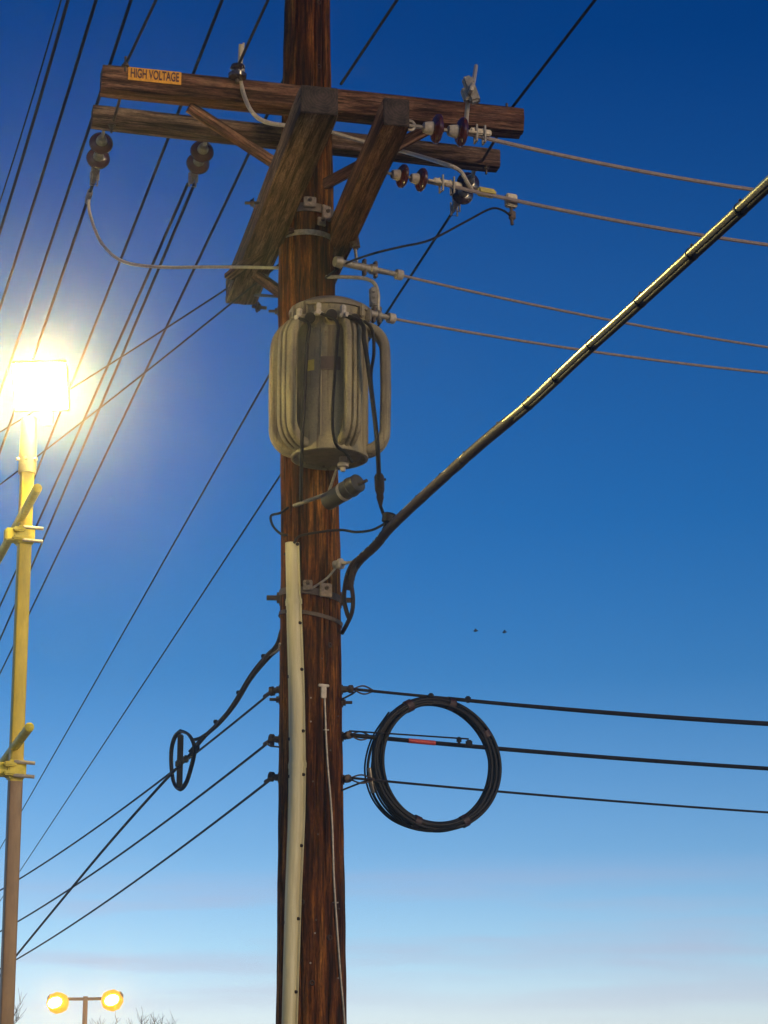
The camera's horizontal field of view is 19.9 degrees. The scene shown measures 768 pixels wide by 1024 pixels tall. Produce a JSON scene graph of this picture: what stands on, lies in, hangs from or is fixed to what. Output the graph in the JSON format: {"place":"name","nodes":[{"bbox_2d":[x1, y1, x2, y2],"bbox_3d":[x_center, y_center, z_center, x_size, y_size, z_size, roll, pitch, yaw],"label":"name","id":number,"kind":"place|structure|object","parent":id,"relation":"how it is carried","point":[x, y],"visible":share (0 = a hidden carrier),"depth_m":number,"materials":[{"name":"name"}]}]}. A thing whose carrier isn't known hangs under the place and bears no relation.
{"place":"outdoors","nodes":[
{"label":"outdoors","id":0,"kind":"place"},
{"bbox_2d":[0,0,61,202],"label":"overhead wire","id":1,"kind":"object","parent":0,"point":[32,98],"visible":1,"depth_m":15.29,"materials":[{"name":"black metal"}]},
{"bbox_2d":[0,0,97,310],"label":"overhead wire","id":2,"kind":"object","parent":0,"point":[54,135],"visible":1,"depth_m":16.02,"materials":[{"name":"black metal"}]},
{"bbox_2d":[0,374,268,848],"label":"line wire","id":3,"kind":"object","parent":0,"point":[239,427],"visible":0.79,"depth_m":21.48,"materials":[{"name":"black metal"}]},
{"bbox_2d":[0,79,282,673],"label":"overhead wire","id":4,"kind":"object","parent":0,"point":[187,282],"visible":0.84,"depth_m":20.47,"materials":[{"name":"black metal"}]},
{"bbox_2d":[0,213,452,900],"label":"line wire","id":5,"kind":"object","parent":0,"point":[242,531],"visible":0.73,"depth_m":21.61,"materials":[{"name":"black metal"}]},
{"bbox_2d":[0,0,767,1023],"label":"sky","id":6,"kind":"structure","parent":0,"point":[616,533],"materials":[{"name":"blue"}]},
{"label":"ground","id":7,"kind":"structure","parent":0,"visible":0},
{"bbox_2d":[14,989,24,1023],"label":"bare tree","id":8,"kind":"object","parent":7,"relation":"on","point":[16,1018],"visible":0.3,"depth_m":79.50,"materials":[{"name":"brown plant"}]},
{"bbox_2d":[0,359,70,1023],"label":"street lamp","id":9,"kind":"object","parent":7,"relation":"on","point":[42,386],"visible":1,"depth_m":10.83,"materials":[{"name":"beige metal"}]},
{"bbox_2d":[46,989,122,1023],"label":"twin street lamp","id":10,"kind":"object","parent":7,"relation":"on","point":[58,1002],"visible":1,"depth_m":68.09,"materials":[{"name":"yellow"}]},
{"bbox_2d":[128,1007,150,1023],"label":"bare tree","id":11,"kind":"object","parent":7,"relation":"on","point":[141,1017],"visible":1,"depth_m":87.41,"materials":[{"name":"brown plant"}]},
{"bbox_2d":[127,1012,162,1023],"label":"bare tree","id":12,"kind":"object","parent":7,"relation":"on","point":[153,1017],"visible":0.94,"depth_m":94.30,"materials":[{"name":"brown plant"}]},
{"bbox_2d":[91,0,523,1023],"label":"utility pole","id":13,"kind":"object","parent":7,"relation":"on","point":[303,228],"visible":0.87,"depth_m":11.85,"materials":[{"name":"brown wood"}]},
{"bbox_2d":[0,0,69,234],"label":"overhead wire","id":14,"kind":"object","parent":13,"relation":"attached to","point":[37,106],"visible":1,"depth_m":15.50,"materials":[{"name":"black metal"}]},
{"bbox_2d":[0,0,132,393],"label":"overhead wire","id":15,"kind":"object","parent":13,"relation":"attached to","point":[72,177],"visible":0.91,"depth_m":17.04,"materials":[{"name":"black metal"}]},
{"bbox_2d":[86,131,112,186],"bbox_3d":[-1.684,-2.103,12.921,0.141,0.149,0.742,3,-16,-12],"label":"insulator string","id":16,"kind":"object","parent":13,"relation":"attached to","point":[97,155],"visible":1,"depth_m":12.89,"materials":[{"name":"ceramic"}]},
{"bbox_2d":[0,184,94,453],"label":"line wire","id":17,"kind":"object","parent":16,"relation":"attached to","point":[56,290],"visible":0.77,"depth_m":14.69,"materials":[{"name":"black metal"}]},
{"bbox_2d":[85,188,92,203],"bbox_3d":[-1.808,-1.933,13.408,0.029,0.059,0.134,5,-16,-16],"label":"wire connector","id":18,"kind":"object","parent":17,"relation":"attached to","point":[88,195],"visible":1,"depth_m":13.37,"materials":[{"name":"metal"}]},
{"bbox_2d":[0,0,223,563],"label":"overhead wire","id":19,"kind":"object","parent":13,"relation":"attached to","point":[149,186],"visible":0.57,"depth_m":17.60,"materials":[{"name":"black metal"}]},
{"bbox_2d":[0,745,266,931],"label":"telecom line","id":20,"kind":"object","parent":13,"relation":"attached to","point":[192,801],"visible":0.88,"depth_m":14.01,"materials":[{"name":"black rubber"}]},
{"bbox_2d":[0,263,278,484],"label":"tie wire","id":21,"kind":"object","parent":13,"relation":"attached to","point":[187,338],"visible":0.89,"depth_m":14.34,"materials":[{"name":"black metal"}]},
{"bbox_2d":[0,255,278,432],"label":"tie wire","id":22,"kind":"object","parent":13,"relation":"attached to","point":[179,319],"visible":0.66,"depth_m":14.71,"materials":[{"name":"black metal"}]},
{"bbox_2d":[126,0,156,62],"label":"line wire","id":23,"kind":"object","parent":13,"relation":"on","point":[141,30],"visible":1,"depth_m":11.76,"materials":[{"name":"black metal"}]},
{"bbox_2d":[16,782,268,959],"bbox_3d":[-9.019,9.568,38.204,0.014,1.264,58.234,5,-16,-16],"label":"telecom line","id":24,"kind":"object","parent":13,"relation":"attached to","point":[195,837],"visible":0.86,"depth_m":14.31,"materials":[{"name":"black rubber"}]},
{"bbox_2d":[128,67,180,84],"bbox_3d":[-1.267,-2.411,12.105,0.295,0.078,0.009,4,-16,-12],"label":"warning sign","id":25,"kind":"object","parent":13,"relation":"attached to","point":[154,75],"visible":1,"depth_m":12.10,"materials":[{"name":"orange metal"}]},
{"bbox_2d":[87,198,278,269],"bbox_3d":[-1.239,-1.667,12.883,1.450,0.798,0.138,-10,-19,32],"label":"jumper wire","id":26,"kind":"object","parent":13,"relation":"attached to","point":[108,251],"visible":1,"depth_m":12.75,"materials":[{"name":"grey metal"}]},
{"bbox_2d":[186,141,213,186],"bbox_3d":[-1.099,-2.083,12.991,0.141,0.149,0.597,4,-16,-13],"label":"insulator string","id":27,"kind":"object","parent":13,"relation":"attached to","point":[200,157],"visible":0.99,"depth_m":12.89,"materials":[{"name":"ceramic"}]},
{"bbox_2d":[0,183,187,606],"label":"line wire","id":28,"kind":"object","parent":27,"relation":"attached to","point":[128,318],"visible":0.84,"depth_m":15.82,"materials":[{"name":"black metal"}]},
{"bbox_2d":[0,183,194,639],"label":"line wire","id":29,"kind":"object","parent":27,"relation":"attached to","point":[136,321],"visible":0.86,"depth_m":16.16,"materials":[{"name":"black metal"}]},
{"bbox_2d":[188,630,279,751],"bbox_3d":[-0.845,1.005,12.195,0.070,0.493,1.219,9,-18,-28],"label":"lashed cable","id":30,"kind":"object","parent":13,"relation":"attached to","point":[263,661],"visible":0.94,"depth_m":12.01,"materials":[{"name":"black rubber"}]},
{"bbox_2d":[16,736,205,956],"bbox_3d":[-2.411,2.878,16.264,0.114,1.011,8.731,5,-17,-17],"label":"telecom cable","id":31,"kind":"object","parent":30,"relation":"hanging from","point":[114,837],"visible":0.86,"depth_m":14.36,"materials":[{"name":"black rubber"}]},
{"bbox_2d":[169,729,199,790],"bbox_3d":[-1.145,1.429,12.681,0.138,0.359,0.719,6,-17,-21],"label":"snowshoe loop","id":32,"kind":"object","parent":30,"relation":"hanging from","point":[179,785],"visible":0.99,"depth_m":12.65,"materials":[{"name":"black plastic"}]},
{"bbox_2d":[269,643,280,655],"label":"bond wire","id":33,"kind":"object","parent":30,"relation":"attached to","point":[277,650],"visible":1,"depth_m":11.76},
{"bbox_2d":[228,62,246,83],"bbox_3d":[-0.817,-2.446,12.210,0.104,0.115,0.104,0,-16,0],"label":"pin insulator","id":34,"kind":"object","parent":13,"relation":"attached to","point":[236,74],"visible":0.99,"depth_m":12.18,"materials":[{"name":"ceramic"}]},
{"bbox_2d":[237,0,268,66],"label":"line wire","id":35,"kind":"object","parent":34,"relation":"attached to","point":[253,32],"visible":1,"depth_m":11.78,"materials":[{"name":"black metal"}]},
{"bbox_2d":[238,44,285,126],"bbox_3d":[-0.623,-2.334,12.238,0.241,0.527,0.513,-14,-21,42],"label":"jumper wire","id":36,"kind":"object","parent":13,"relation":"attached to","point":[251,110],"visible":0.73,"depth_m":12.09,"materials":[{"name":"grey metal"}]},
{"bbox_2d":[263,734,275,745],"bbox_3d":[-0.609,1.210,11.637,0.066,0.054,0.152,12,-20,-37],"label":"eye bolt","id":37,"kind":"object","parent":13,"relation":"attached to","point":[270,736],"visible":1,"depth_m":11.60,"materials":[{"name":"metal"}]},
{"bbox_2d":[263,686,278,697],"bbox_3d":[-0.612,0.963,11.707,0.066,0.054,0.154,13,-20,-38],"label":"eye bolt","id":38,"kind":"object","parent":13,"relation":"attached to","point":[271,692],"visible":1,"depth_m":11.67,"materials":[{"name":"metal"}]},
{"bbox_2d":[0,698,265,890],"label":"telecom line","id":39,"kind":"object","parent":38,"relation":"attached to","point":[201,748],"visible":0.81,"depth_m":14.31,"materials":[{"name":"black rubber"}]},
{"bbox_2d":[264,772,277,783],"bbox_3d":[-0.605,1.404,11.584,0.065,0.055,0.147,11,-19,-35],"label":"eye bolt","id":40,"kind":"object","parent":13,"relation":"attached to","point":[267,780],"visible":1,"depth_m":11.55,"materials":[{"name":"metal"}]},
{"bbox_2d":[265,741,279,747],"bbox_3d":[-0.583,1.228,11.593,0.108,0.054,0.028,-13,-20,39],"label":"wire hook","id":41,"kind":"object","parent":13,"relation":"attached to","point":[271,744],"visible":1,"depth_m":11.59,"materials":[{"name":"metal"}]},
{"bbox_2d":[269,506,288,535],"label":"bond wire","id":42,"kind":"object","parent":13,"relation":"attached to","point":[271,522],"visible":1,"depth_m":11.80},
{"bbox_2d":[282,542,306,1023],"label":"riser guard","id":43,"kind":"object","parent":13,"relation":"attached to","point":[297,765],"visible":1,"depth_m":11.35,"materials":[{"name":"beige plastic"}]},
{"bbox_2d":[312,567,335,588],"bbox_3d":[-0.323,0.355,11.696,0.155,0.142,0.027,7,-17,-24],"label":"guy strap","id":44,"kind":"object","parent":13,"relation":"attached to","point":[326,578],"visible":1,"depth_m":11.69,"materials":[{"name":"metal"}]},
{"bbox_2d":[268,295,390,471],"bbox_3d":[-0.308,-0.683,11.638,0.561,0.962,0.558,-12,-20,36],"label":"pole transformer","id":45,"kind":"object","parent":13,"relation":"attached to","point":[321,451],"visible":0.95,"depth_m":11.51,"materials":[{"name":"beige metal"}]},
{"bbox_2d":[298,317,310,501],"bbox_3d":[-0.444,-0.558,11.599,0.074,0.894,0.536,2,-16,-6],"label":"transformer lead","id":46,"kind":"object","parent":45,"relation":"attached to","point":[304,404],"visible":1,"depth_m":11.37,"materials":[{"name":"black rubber"}]},
{"bbox_2d":[320,312,352,462],"bbox_3d":[-0.260,-0.665,11.494,0.125,0.764,0.344,-4,-16,14],"label":"transformer lead","id":47,"kind":"object","parent":45,"relation":"attached to","point":[338,447],"visible":1,"depth_m":11.34,"materials":[{"name":"black rubber"}]},
{"bbox_2d":[345,315,380,479],"bbox_3d":[-0.099,-0.615,11.389,0.208,0.904,0.111,5,-17,-18],"label":"transformer lead","id":48,"kind":"object","parent":45,"relation":"attached to","point":[371,389],"visible":1,"depth_m":11.35,"materials":[{"name":"black rubber"}]},
{"bbox_2d":[374,473,385,505],"bbox_3d":[-0.020,-0.118,11.391,0.062,0.158,0.121,0,-16,0],"label":"cable splice","id":49,"kind":"object","parent":48,"relation":"attached to","point":[379,488],"visible":1,"depth_m":11.37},
{"bbox_2d":[379,506,386,528],"bbox_3d":[-0.004,0.034,11.438,0.046,0.132,0.076,0,-16,0],"label":"transformer lead","id":50,"kind":"object","parent":49,"relation":"attached to","point":[382,512],"visible":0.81,"depth_m":11.43,"materials":[{"name":"black rubber"}]},
{"bbox_2d":[382,512,395,523],"bbox_3d":[0.027,0.034,11.420,0.080,0.064,0.076,0,-16,0],"label":"cable connector","id":51,"kind":"object","parent":50,"relation":"attached to","point":[387,517],"visible":0.64,"depth_m":11.39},
{"bbox_2d":[293,523,383,543],"bbox_3d":[-0.213,0.110,11.590,0.549,0.085,0.120,-7,-17,24],"label":"bond wire","id":52,"kind":"object","parent":51,"relation":"attached to","point":[335,530],"visible":1,"depth_m":11.65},
{"bbox_2d":[359,318,375,380],"bbox_3d":[-0.116,-0.806,11.456,0.144,0.495,0.100,0,-16,0],"label":"transformer lead","id":53,"kind":"object","parent":45,"relation":"attached to","point":[368,324],"visible":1,"depth_m":11.51,"materials":[{"name":"black rubber"}]},
{"bbox_2d":[293,467,367,509],"bbox_3d":[-0.277,-0.118,11.641,0.110,0.211,0.554,14,-21,-41],"label":"arrester canister","id":54,"kind":"object","parent":13,"relation":"attached to","point":[346,489],"visible":1,"depth_m":11.54,"materials":[{"name":"metal"}]},
{"bbox_2d":[332,558,350,568],"bbox_3d":[-0.197,0.269,11.722,0.198,0.060,0.062,-15,-22,42],"label":"service clamp","id":55,"kind":"object","parent":13,"relation":"attached to","point":[340,563],"visible":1,"depth_m":11.74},
{"bbox_2d":[340,560,357,634],"bbox_3d":[-0.167,0.417,11.643,0.080,0.426,0.292,11,-19,-33],"label":"cable tail","id":56,"kind":"object","parent":55,"relation":"attached to","point":[352,593],"visible":0.87,"depth_m":11.62},
{"bbox_2d":[342,558,355,618],"bbox_3d":[-0.166,0.404,11.633,0.057,0.335,0.167,11,-19,-33],"label":"cable tail","id":57,"kind":"object","parent":55,"relation":"attached to","point":[344,601],"visible":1,"depth_m":11.66},
{"bbox_2d":[346,175,767,590],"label":"service drop","id":58,"kind":"object","parent":55,"relation":"attached to","point":[743,207],"visible":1,"depth_m":8.51,"materials":[{"name":"black rubber"}]},
{"bbox_2d":[326,275,379,310],"bbox_3d":[-0.172,-1.205,12.194,0.314,0.240,0.042,0,-16,0],"label":"jumper wire","id":59,"kind":"object","parent":13,"relation":"attached to","point":[372,281],"visible":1,"depth_m":12.20,"materials":[{"name":"metal"}]},
{"bbox_2d":[369,287,378,307],"bbox_3d":[-0.056,-1.192,12.176,0.057,0.125,0.056,0,-16,0],"label":"wire connector","id":60,"kind":"object","parent":59,"relation":"attached to","point":[373,295],"visible":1,"depth_m":12.16,"materials":[{"name":"metal"}]},
{"bbox_2d":[342,731,368,740],"bbox_3d":[-0.151,1.188,11.595,0.161,0.052,0.070,8,-18,-27],"label":"eye bolt","id":61,"kind":"object","parent":13,"relation":"attached to","point":[346,735],"visible":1,"depth_m":11.56,"materials":[{"name":"metal"}]},
{"bbox_2d":[349,730,468,739],"bbox_3d":[0.133,1.182,11.611,0.646,0.032,0.009,3,-16,-10],"label":"messenger wire","id":62,"kind":"object","parent":61,"relation":"attached to","point":[409,734],"visible":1,"depth_m":11.61,"materials":[{"name":"black metal"}]},
{"bbox_2d":[354,249,357,261],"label":"jumper wire","id":63,"kind":"object","parent":13,"relation":"attached to","point":[355,253],"visible":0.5,"depth_m":12.24,"materials":[{"name":"metal"}]},
{"bbox_2d":[350,236,359,249],"bbox_3d":[-0.168,-1.532,12.271,0.071,0.123,0.056,0,-16,0],"label":"wire connector","id":64,"kind":"object","parent":63,"relation":"attached to","point":[355,244],"visible":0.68,"depth_m":12.25,"materials":[{"name":"metal"}]},
{"bbox_2d":[342,685,372,694],"bbox_3d":[-0.138,0.946,11.667,0.187,0.052,0.057,3,-16,-10],"label":"eye bolt","id":65,"kind":"object","parent":13,"relation":"attached to","point":[349,688],"visible":1,"depth_m":11.65,"materials":[{"name":"metal"}]},
{"bbox_2d":[340,691,355,699],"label":"bond wire","id":66,"kind":"object","parent":65,"relation":"attached to","point":[348,695],"visible":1,"depth_m":11.61,"materials":[{"name":"grey metal"}]},
{"bbox_2d":[342,774,374,783],"bbox_3d":[-0.140,1.405,11.504,0.185,0.052,0.072,0,-16,0],"label":"eye bolt","id":67,"kind":"object","parent":13,"relation":"attached to","point":[346,778],"visible":1,"depth_m":11.48,"materials":[{"name":"metal"}]},
{"bbox_2d":[342,780,366,790],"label":"bond wire","id":68,"kind":"object","parent":67,"relation":"attached to","point":[352,785],"visible":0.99,"depth_m":11.51,"materials":[{"name":"grey metal"}]},
{"bbox_2d":[351,777,767,812],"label":"messenger wire","id":69,"kind":"object","parent":67,"relation":"attached to","point":[535,794],"visible":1,"depth_m":12.02,"materials":[{"name":"black metal"}]},
{"bbox_2d":[332,256,403,280],"bbox_3d":[-0.083,-1.365,12.278,0.436,0.100,0.068,9,-18,-28],"label":"dead end clamp","id":70,"kind":"object","parent":13,"relation":"attached to","point":[373,269],"visible":1,"depth_m":12.26,"materials":[{"name":"metal"}]},
{"bbox_2d":[404,275,767,348],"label":"line wire","id":71,"kind":"object","parent":70,"relation":"attached to","point":[570,312],"visible":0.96,"depth_m":12.86,"materials":[{"name":"grey metal"}]},
{"bbox_2d":[340,0,398,84],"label":"line wire","id":72,"kind":"object","parent":13,"relation":"attached to","point":[371,38],"visible":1,"depth_m":11.85,"materials":[{"name":"black metal"}]},
{"bbox_2d":[371,305,396,324],"bbox_3d":[-0.044,-1.095,12.163,0.252,0.100,0.068,10,-19,-32],"label":"dead end clamp","id":73,"kind":"object","parent":13,"relation":"attached to","point":[379,316],"visible":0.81,"depth_m":12.16,"materials":[{"name":"metal"}]},
{"bbox_2d":[396,318,767,373],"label":"line wire","id":74,"kind":"object","parent":73,"relation":"attached to","point":[572,348],"visible":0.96,"depth_m":12.60,"materials":[{"name":"grey metal"}]},
{"bbox_2d":[331,130,472,188],"bbox_3d":[0.143,-1.933,12.184,1.001,0.636,0.456,-13,-20,39],"label":"jumper wire","id":75,"kind":"object","parent":13,"relation":"attached to","point":[434,160],"visible":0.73,"depth_m":12.10,"materials":[{"name":"grey metal"}]},
{"bbox_2d":[387,164,462,195],"bbox_3d":[0.177,-1.768,11.633,0.534,0.129,0.129,7,-17,-24],"label":"insulator string","id":76,"kind":"object","parent":13,"relation":"attached to","point":[419,180],"visible":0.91,"depth_m":11.60,"materials":[{"name":"ceramic"}]},
{"bbox_2d":[445,183,767,246],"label":"line wire","id":77,"kind":"object","parent":76,"relation":"attached to","point":[457,187],"visible":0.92,"depth_m":12.02,"materials":[{"name":"grey metal"}]},
{"bbox_2d":[476,187,495,197],"bbox_3d":[0.550,-1.722,11.800,0.110,0.046,0.050,6,-17,-21],"label":"wire connector","id":78,"kind":"object","parent":77,"relation":"attached to","point":[486,190],"visible":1,"depth_m":11.78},
{"bbox_2d":[504,193,517,224],"bbox_3d":[0.689,-1.638,11.870,0.065,0.178,0.040,6,-17,-21],"label":"line clamp","id":79,"kind":"object","parent":77,"relation":"hanging from","point":[511,206],"visible":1,"depth_m":11.86,"materials":[{"name":"metal"}]},
{"bbox_2d":[324,207,510,278],"bbox_3d":[-0.047,-1.391,11.557,1.087,0.580,1.110,-8,-18,27],"label":"tap wire","id":80,"kind":"object","parent":79,"relation":"attached to","point":[421,242],"visible":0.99,"depth_m":11.39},
{"bbox_2d":[408,114,491,146],"bbox_3d":[0.314,-1.937,11.110,0.483,0.152,0.152,5,-16,-16],"label":"insulator string","id":81,"kind":"object","parent":13,"relation":"attached to","point":[435,129],"visible":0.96,"depth_m":11.08,"materials":[{"name":"ceramic"}]},
{"bbox_2d":[464,64,477,120],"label":"jumper wire","id":82,"kind":"object","parent":81,"relation":"attached to","point":[470,91],"visible":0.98,"depth_m":11.14,"materials":[{"name":"grey metal"}]},
{"bbox_2d":[461,75,479,104],"bbox_3d":[0.438,-2.142,11.113,0.098,0.152,0.050,0,-16,0],"label":"wire connector","id":83,"kind":"object","parent":82,"relation":"attached to","point":[473,98],"visible":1,"depth_m":11.09,"materials":[{"name":"metal"}]},
{"bbox_2d":[468,134,753,190],"bbox_3d":[5.036,-1.376,12.913,10.009,0.122,0.022,6,-17,-21],"label":"line wire","id":84,"kind":"object","parent":81,"relation":"attached to","point":[576,158],"visible":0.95,"depth_m":11.42,"materials":[{"name":"grey metal"}]},
{"bbox_2d":[450,171,478,216],"bbox_3d":[0.486,-1.963,13.414,0.141,0.149,0.587,3,-16,-12],"label":"insulator string","id":85,"kind":"object","parent":13,"relation":"attached to","point":[459,197],"visible":0.69,"depth_m":13.40,"materials":[{"name":"ceramic"}]},
{"bbox_2d":[511,0,596,106],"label":"line wire","id":86,"kind":"object","parent":13,"relation":"attached to","point":[555,51],"visible":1,"depth_m":12.00,"materials":[{"name":"black metal"}]},
{"bbox_2d":[350,733,767,770],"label":"telecom cable","id":87,"kind":"object","parent":13,"relation":"attached to","point":[533,751],"visible":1,"depth_m":12.11,"materials":[{"name":"black rubber"}]},
{"bbox_2d":[408,738,435,744],"bbox_3d":[0.201,1.230,11.721,0.159,0.028,0.026,7,-17,-24],"label":"marker tape","id":88,"kind":"object","parent":87,"relation":"attached to","point":[422,741],"visible":1,"depth_m":11.71,"materials":[{"name":"red plastic"}]},
{"bbox_2d":[354,688,767,722],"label":"messenger wire","id":89,"kind":"object","parent":13,"relation":"attached to","point":[390,692],"visible":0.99,"depth_m":12.10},
{"bbox_2d":[364,693,501,832],"bbox_3d":[0.278,1.343,11.724,0.768,0.750,0.168,5,-16,-16],"label":"cable coil","id":90,"kind":"object","parent":89,"relation":"hanging from","point":[396,811],"visible":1,"depth_m":11.69,"materials":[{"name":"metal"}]},
{"bbox_2d":[448,697,767,725],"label":"telecom cable","id":91,"kind":"object","parent":89,"relation":"attached to","point":[609,713],"visible":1,"depth_m":12.20,"materials":[{"name":"black rubber"}]}
]}

